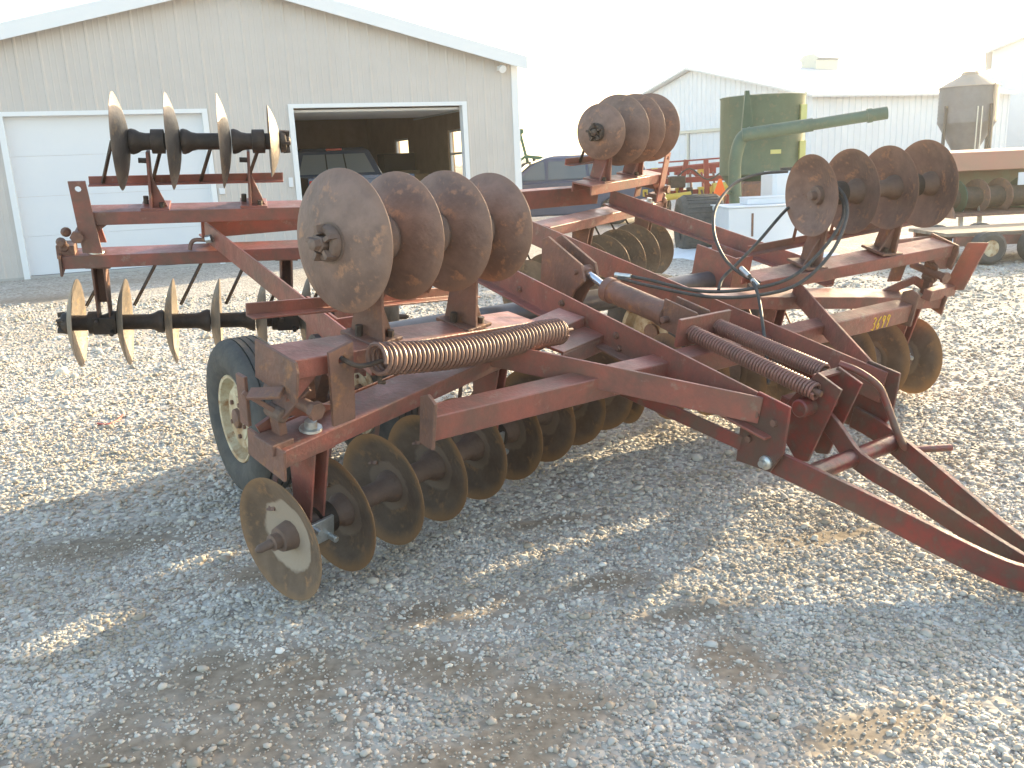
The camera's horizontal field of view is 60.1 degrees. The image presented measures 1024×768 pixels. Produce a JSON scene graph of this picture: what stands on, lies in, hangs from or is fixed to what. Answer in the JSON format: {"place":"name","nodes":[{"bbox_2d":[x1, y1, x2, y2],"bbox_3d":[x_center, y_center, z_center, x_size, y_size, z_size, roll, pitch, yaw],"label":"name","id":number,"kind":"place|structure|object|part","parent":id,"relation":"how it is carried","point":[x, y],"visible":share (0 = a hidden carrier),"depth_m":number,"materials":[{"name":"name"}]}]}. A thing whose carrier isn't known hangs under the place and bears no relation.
{"place":"outdoors","nodes":[
{"label":"outdoors","id":0,"kind":"place"},
{"bbox_2d":[399,170,419,173],"bbox_3d":[-2.528,-4.914,21.278,0.500,0.430,0.600,-8,15,-22],"label":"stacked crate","id":1,"kind":"object","parent":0,"point":[412,171],"visible":0.14,"depth_m":20.99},
{"bbox_2d":[415,173,428,180],"bbox_3d":[-2.197,-4.711,20.577,0.420,0.347,0.500,-8,15,-22],"label":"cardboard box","id":2,"kind":"object","parent":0,"point":[419,177],"visible":0.31,"depth_m":20.34,"materials":[{"name":"brown cardboard"}]},
{"bbox_2d":[0,168,1023,767],"bbox_3d":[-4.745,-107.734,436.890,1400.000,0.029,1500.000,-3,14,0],"label":"ground","id":3,"kind":"structure","parent":0,"point":[40,292],"depth_m":2.98,"materials":[{"name":"grey gravel"}]},
{"bbox_2d":[0,0,527,281],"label":"garage","id":4,"kind":"structure","parent":3,"relation":"on","point":[312,74],"depth_m":14.44,"materials":[{"name":"beige metal"}]},
{"bbox_2d":[3,113,211,275],"bbox_3d":[-6.330,-3.068,14.200,2.880,2.422,0.045,-8,15,-22],"label":"overhead door","id":5,"kind":"structure","parent":4,"relation":"in","point":[45,174],"depth_m":13.93,"materials":[{"name":"metal"}]},
{"bbox_2d":[297,147,414,198],"bbox_3d":[-3.770,-4.004,18.637,2.600,1.854,5.540,-8,15,-22],"label":"pickup truck","id":6,"kind":"object","parent":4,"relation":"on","point":[316,162],"visible":0.04,"depth_m":18.00,"materials":[{"name":"black paint"}]},
{"bbox_3d":[-3.590,-4.485,18.029,1.560,0.389,0.182,-8,15,-22],"label":"rear window","id":7,"kind":"part","parent":6,"relation":"part of","materials":[{"name":"grey glass"}]},
{"bbox_2d":[294,107,458,119],"bbox_3d":[-2.852,-5.093,16.714,3.080,0.040,2.420,-8,15,-22],"label":"raised door","id":8,"kind":"structure","parent":4,"relation":"in","point":[330,114],"depth_m":16.25,"materials":[{"name":"white metal"}]},
{"bbox_2d":[377,153,415,172],"bbox_3d":[-2.855,-4.903,22.198,0.805,1.700,0.600,-8,15,-22],"label":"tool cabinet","id":9,"kind":"object","parent":4,"relation":"on","point":[391,162],"visible":0.3,"depth_m":21.78,"materials":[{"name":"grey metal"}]},
{"bbox_2d":[396,138,407,152],"bbox_3d":[-2.797,-5.853,23.013,0.050,1.010,1.200,-8,15,-22],"label":"window","id":10,"kind":"structure","parent":4,"relation":"in","point":[397,151],"depth_m":23.35,"materials":[{"name":"white metal"}]},
{"bbox_2d":[449,129,461,170],"bbox_3d":[-1.160,-5.042,19.343,0.050,1.020,1.000,-8,15,-22],"label":"window","id":11,"kind":"structure","parent":4,"relation":"in","point":[455,130],"depth_m":19.69,"materials":[{"name":"white metal"}]},
{"bbox_2d":[455,152,566,167],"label":"tree line","id":12,"kind":"object","parent":3,"relation":"on","point":[522,162],"visible":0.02,"depth_m":402.20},
{"bbox_2d":[56,91,1023,600],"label":"disc harrow","id":13,"kind":"object","parent":3,"relation":"on","point":[364,371],"visible":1,"depth_m":3.67,"materials":[{"name":"red paint"}]},
{"bbox_2d":[521,155,653,223],"bbox_3d":[0.814,-4.440,20.372,4.766,1.545,1.910,-3,14,-2],"label":"estate car","id":14,"kind":"object","parent":3,"relation":"on","point":[551,171],"visible":0.12,"depth_m":19.59,"materials":[{"name":"paint"}]},
{"bbox_3d":[0.426,-4.695,19.553,0.590,0.390,0.141,-3,14,-2],"label":"side window","id":15,"kind":"part","parent":14,"relation":"part of","materials":[{"name":"grey glass"}]},
{"bbox_3d":[1.214,-4.736,19.580,0.850,0.390,0.141,-3,14,-2],"label":"side window","id":16,"kind":"part","parent":14,"relation":"part of","materials":[{"name":"grey glass"}]},
{"bbox_3d":[2.187,-4.788,19.613,1.000,0.390,0.141,-3,14,-2],"label":"side window","id":17,"kind":"part","parent":14,"relation":"part of","materials":[{"name":"grey glass"}]},
{"bbox_2d":[643,157,728,210],"bbox_3d":[4.047,-4.418,20.062,2.384,1.378,1.520,-3,14,0],"label":"red cultivator","id":18,"kind":"object","parent":3,"relation":"on","point":[706,168],"visible":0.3,"depth_m":19.60,"materials":[{"name":"paint"}]},
{"bbox_2d":[673,247,711,259],"bbox_3d":[3.131,-1.960,13.063,1.994,0.110,1.656,-3,14,0],"label":"snow patch","id":19,"kind":"object","parent":3,"relation":"on","point":[689,254],"visible":0.15,"depth_m":12.91,"materials":[{"name":"white"}]},
{"bbox_2d":[674,194,723,248],"bbox_3d":[2.847,-2.411,13.448,0.660,0.924,0.924,-3,14,0],"label":"old tyre","id":20,"kind":"object","parent":3,"relation":"on","point":[697,206],"visible":0.47,"depth_m":13.11,"materials":[{"name":"rubber"}]},
{"bbox_2d":[710,203,802,252],"bbox_3d":[3.526,-2.241,12.777,1.110,0.700,0.840,-3,14,-4],"label":"white tank box","id":21,"kind":"object","parent":3,"relation":"on","point":[755,221],"visible":0.51,"depth_m":12.37,"materials":[{"name":"paint"}]},
{"bbox_2d":[739,195,785,204],"bbox_3d":[3.633,-2.649,12.729,0.640,0.100,0.360,-3,14,-4],"label":"white crate","id":22,"kind":"object","parent":21,"relation":"on","point":[768,199],"visible":0.77,"depth_m":12.57,"materials":[{"name":"paint"}]},
{"bbox_2d":[761,167,803,248],"bbox_3d":[4.210,-2.701,13.545,0.750,1.200,0.800,-3,14,0],"label":"white tote","id":23,"kind":"object","parent":3,"relation":"on","point":[773,184],"visible":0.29,"depth_m":13.17,"materials":[{"name":"paint"}]},
{"bbox_2d":[714,90,888,203],"bbox_3d":[4.590,-3.841,15.473,2.738,2.440,2.954,-3,14,0],"label":"grinder mixer","id":24,"kind":"object","parent":3,"relation":"on","point":[763,132],"visible":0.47,"depth_m":15.11,"materials":[{"name":"green paint"}]},
{"bbox_2d":[641,54,1018,188],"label":"machine shed","id":25,"kind":"structure","parent":3,"relation":"on","point":[693,95],"depth_m":34.29,"materials":[{"name":"white paint"}]},
{"bbox_2d":[645,134,686,188],"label":"sliding door","id":26,"kind":"structure","parent":25,"relation":"in","point":[679,152],"depth_m":37.80,"materials":[{"name":"white paint"}]},
{"bbox_2d":[690,131,724,188],"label":"sliding door","id":27,"kind":"structure","parent":25,"relation":"in","point":[703,145],"depth_m":36.09,"materials":[{"name":"white paint"}]},
{"bbox_2d":[898,222,1023,264],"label":"flat trailer","id":28,"kind":"object","parent":3,"relation":"on","point":[998,238],"visible":0.66,"depth_m":10.81,"materials":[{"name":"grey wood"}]},
{"bbox_2d":[946,147,1023,225],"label":"combine header","id":29,"kind":"object","parent":28,"relation":"on","point":[991,182],"visible":0.69,"depth_m":13.60,"materials":[{"name":"metal"}]},
{"bbox_2d":[937,71,1001,149],"bbox_3d":[12.695,-7.105,25.162,2.029,3.370,1.626,-3,14,0],"label":"feed bin","id":30,"kind":"object","parent":3,"relation":"on","point":[968,103],"visible":0.89,"depth_m":24.48,"materials":[{"name":"grey metal"}]},
{"bbox_2d":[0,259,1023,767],"bbox_3d":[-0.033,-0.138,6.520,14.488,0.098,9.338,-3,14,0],"label":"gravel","id":31,"kind":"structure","parent":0,"point":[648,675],"depth_m":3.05,"materials":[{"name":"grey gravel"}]},
{"bbox_2d":[97,414,123,424],"bbox_3d":[-2.454,0.222,5.469,0.091,0.011,0.210,4,15,23],"label":"red strap","id":32,"kind":"object","parent":31,"relation":"on","point":[120,417],"visible":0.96,"depth_m":5.41,"materials":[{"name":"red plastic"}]},
{"bbox_2d":[0,0,1023,165],"label":"sky","id":33,"kind":"structure","parent":0,"point":[580,54],"materials":[{"name":"white"}]},
{"bbox_2d":[520,129,542,167],"bbox_3d":[-0.021,-7.863,32.052,2.890,2.580,2.100,-3,14,0],"label":"tree","id":34,"kind":"object","parent":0,"point":[526,157],"visible":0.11,"depth_m":31.26,"materials":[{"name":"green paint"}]},
{"bbox_2d":[976,67,990,78],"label":"grain bin","id":35,"kind":"object","parent":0,"point":[984,72],"visible":0.01,"depth_m":55.97,"materials":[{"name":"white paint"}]},
{"bbox_2d":[985,36,1023,147],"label":"white barn","id":36,"kind":"structure","parent":0,"point":[1004,63],"depth_m":42.62,"materials":[{"name":"paint"}]}
]}

